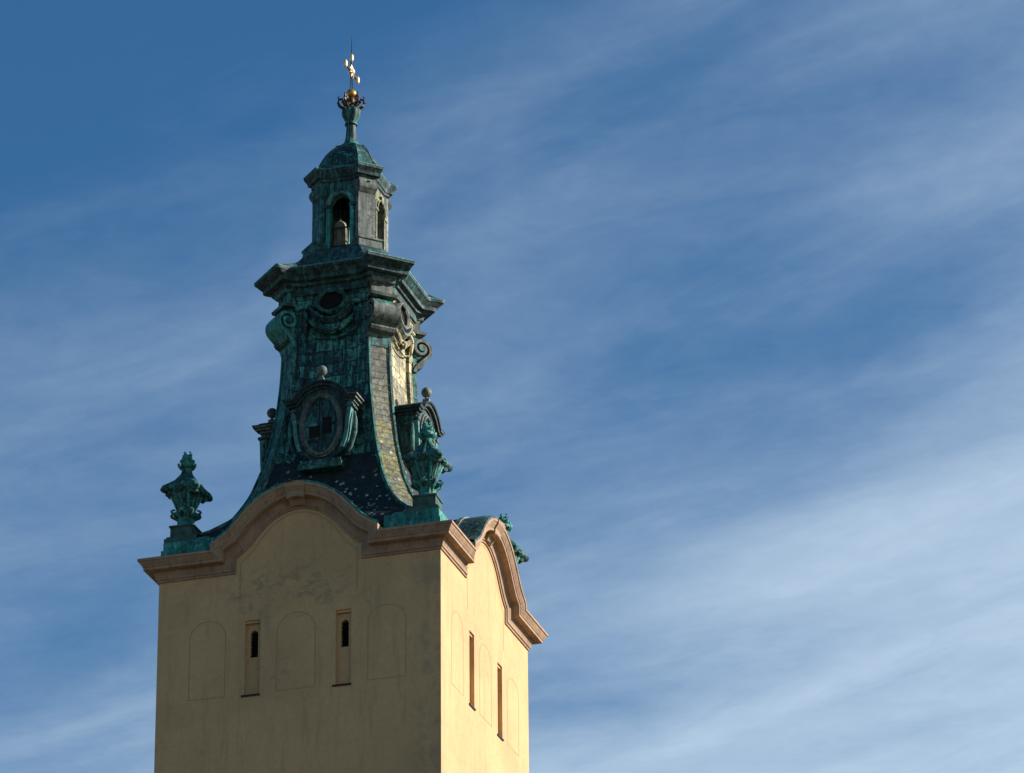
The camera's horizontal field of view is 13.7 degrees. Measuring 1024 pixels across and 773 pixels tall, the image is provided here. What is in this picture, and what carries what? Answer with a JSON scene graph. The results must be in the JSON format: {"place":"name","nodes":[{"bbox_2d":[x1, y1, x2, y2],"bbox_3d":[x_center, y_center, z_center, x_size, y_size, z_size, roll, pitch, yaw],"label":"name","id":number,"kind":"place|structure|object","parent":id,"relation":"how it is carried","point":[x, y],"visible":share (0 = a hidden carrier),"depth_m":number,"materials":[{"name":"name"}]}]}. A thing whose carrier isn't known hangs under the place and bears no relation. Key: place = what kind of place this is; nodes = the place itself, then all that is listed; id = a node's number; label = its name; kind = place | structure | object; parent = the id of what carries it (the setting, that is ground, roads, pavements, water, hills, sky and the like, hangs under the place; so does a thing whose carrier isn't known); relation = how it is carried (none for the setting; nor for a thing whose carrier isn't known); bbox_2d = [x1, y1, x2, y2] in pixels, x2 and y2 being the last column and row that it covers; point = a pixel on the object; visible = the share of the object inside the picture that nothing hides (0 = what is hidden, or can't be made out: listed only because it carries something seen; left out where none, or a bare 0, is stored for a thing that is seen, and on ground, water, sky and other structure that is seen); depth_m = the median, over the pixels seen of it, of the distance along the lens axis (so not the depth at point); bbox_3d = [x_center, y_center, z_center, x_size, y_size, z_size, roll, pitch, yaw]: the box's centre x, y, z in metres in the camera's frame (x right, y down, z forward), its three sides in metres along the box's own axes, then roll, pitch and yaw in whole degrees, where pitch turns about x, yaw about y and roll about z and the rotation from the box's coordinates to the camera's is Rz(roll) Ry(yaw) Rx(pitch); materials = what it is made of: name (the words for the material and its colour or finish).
{"place":"outdoors","nodes":[
{"label":"outdoors","id":0,"kind":"place"},
{"bbox_2d":[137,142,547,772],"bbox_3d":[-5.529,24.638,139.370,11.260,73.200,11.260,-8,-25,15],"label":"bell tower","id":1,"kind":"structure","parent":0,"point":[327,604],"depth_m":142.96,"materials":[{"name":"paint"}]},
{"bbox_2d":[160,451,212,542],"bbox_3d":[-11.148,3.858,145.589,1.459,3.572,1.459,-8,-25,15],"label":"corner urn","id":2,"kind":"object","parent":1,"relation":"on","point":[186,492],"visible":1,"depth_m":145.16,"materials":[{"name":"metal"}]},
{"bbox_2d":[241,619,260,696],"bbox_3d":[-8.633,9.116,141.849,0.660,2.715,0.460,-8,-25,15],"label":"window","id":3,"kind":"structure","parent":1,"relation":"in","point":[252,627],"depth_m":141.85,"materials":[{"name":"paint"}]},
{"bbox_2d":[314,287,347,315],"bbox_3d":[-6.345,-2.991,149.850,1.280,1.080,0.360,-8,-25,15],"label":"oval window","id":4,"kind":"structure","parent":1,"relation":"in","point":[326,304],"depth_m":149.79,"materials":[{"name":"green metal"}]},
{"bbox_2d":[333,199,347,245],"bbox_3d":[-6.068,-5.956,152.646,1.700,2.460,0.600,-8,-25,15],"label":"bell","id":5,"kind":"object","parent":1,"relation":"hanging from","point":[342,236],"visible":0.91,"depth_m":152.23,"materials":[{"name":"metal"}]},
{"bbox_2d":[332,608,350,686],"bbox_3d":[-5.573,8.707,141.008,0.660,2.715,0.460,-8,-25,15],"label":"window","id":6,"kind":"structure","parent":1,"relation":"in","point":[343,616],"depth_m":141.01,"materials":[{"name":"paint"}]},
{"bbox_2d":[337,39,365,143],"bbox_3d":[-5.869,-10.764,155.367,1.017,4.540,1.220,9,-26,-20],"label":"roof finial","id":7,"kind":"object","parent":1,"relation":"on","point":[351,108],"visible":1,"depth_m":154.84,"materials":[{"name":"green metal"}]},
{"bbox_2d":[397,302,409,330],"bbox_3d":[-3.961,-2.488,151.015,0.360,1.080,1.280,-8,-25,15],"label":"oval window","id":8,"kind":"structure","parent":1,"relation":"in","point":[405,317],"depth_m":151.26,"materials":[{"name":"grey metal"}]},
{"bbox_2d":[402,420,452,518],"bbox_3d":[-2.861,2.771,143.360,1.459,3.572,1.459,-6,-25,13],"label":"corner urn","id":9,"kind":"object","parent":1,"relation":"on","point":[427,462],"visible":0.99,"depth_m":142.94,"materials":[{"name":"green metal"}]},
{"bbox_2d":[469,630,475,710],"bbox_3d":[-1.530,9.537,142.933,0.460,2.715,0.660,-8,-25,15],"label":"window","id":10,"kind":"structure","parent":1,"relation":"in","point":[471,637],"depth_m":143.25,"materials":[{"name":"paint"}]},
{"bbox_2d":[497,662,503,740],"bbox_3d":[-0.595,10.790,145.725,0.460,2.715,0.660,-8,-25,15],"label":"window","id":11,"kind":"structure","parent":1,"relation":"in","point":[499,668],"depth_m":146.03,"materials":[{"name":"paint"}]},
{"bbox_2d":[499,513,528,572],"bbox_3d":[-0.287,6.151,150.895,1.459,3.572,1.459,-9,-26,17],"label":"corner urn","id":12,"kind":"object","parent":1,"relation":"on","point":[521,556],"visible":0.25,"depth_m":151.14,"materials":[{"name":"green metal"}]},
{"bbox_2d":[0,0,1023,772],"label":"sky","id":13,"kind":"structure","parent":0,"point":[727,334],"materials":[{"name":"blue"}]}
]}

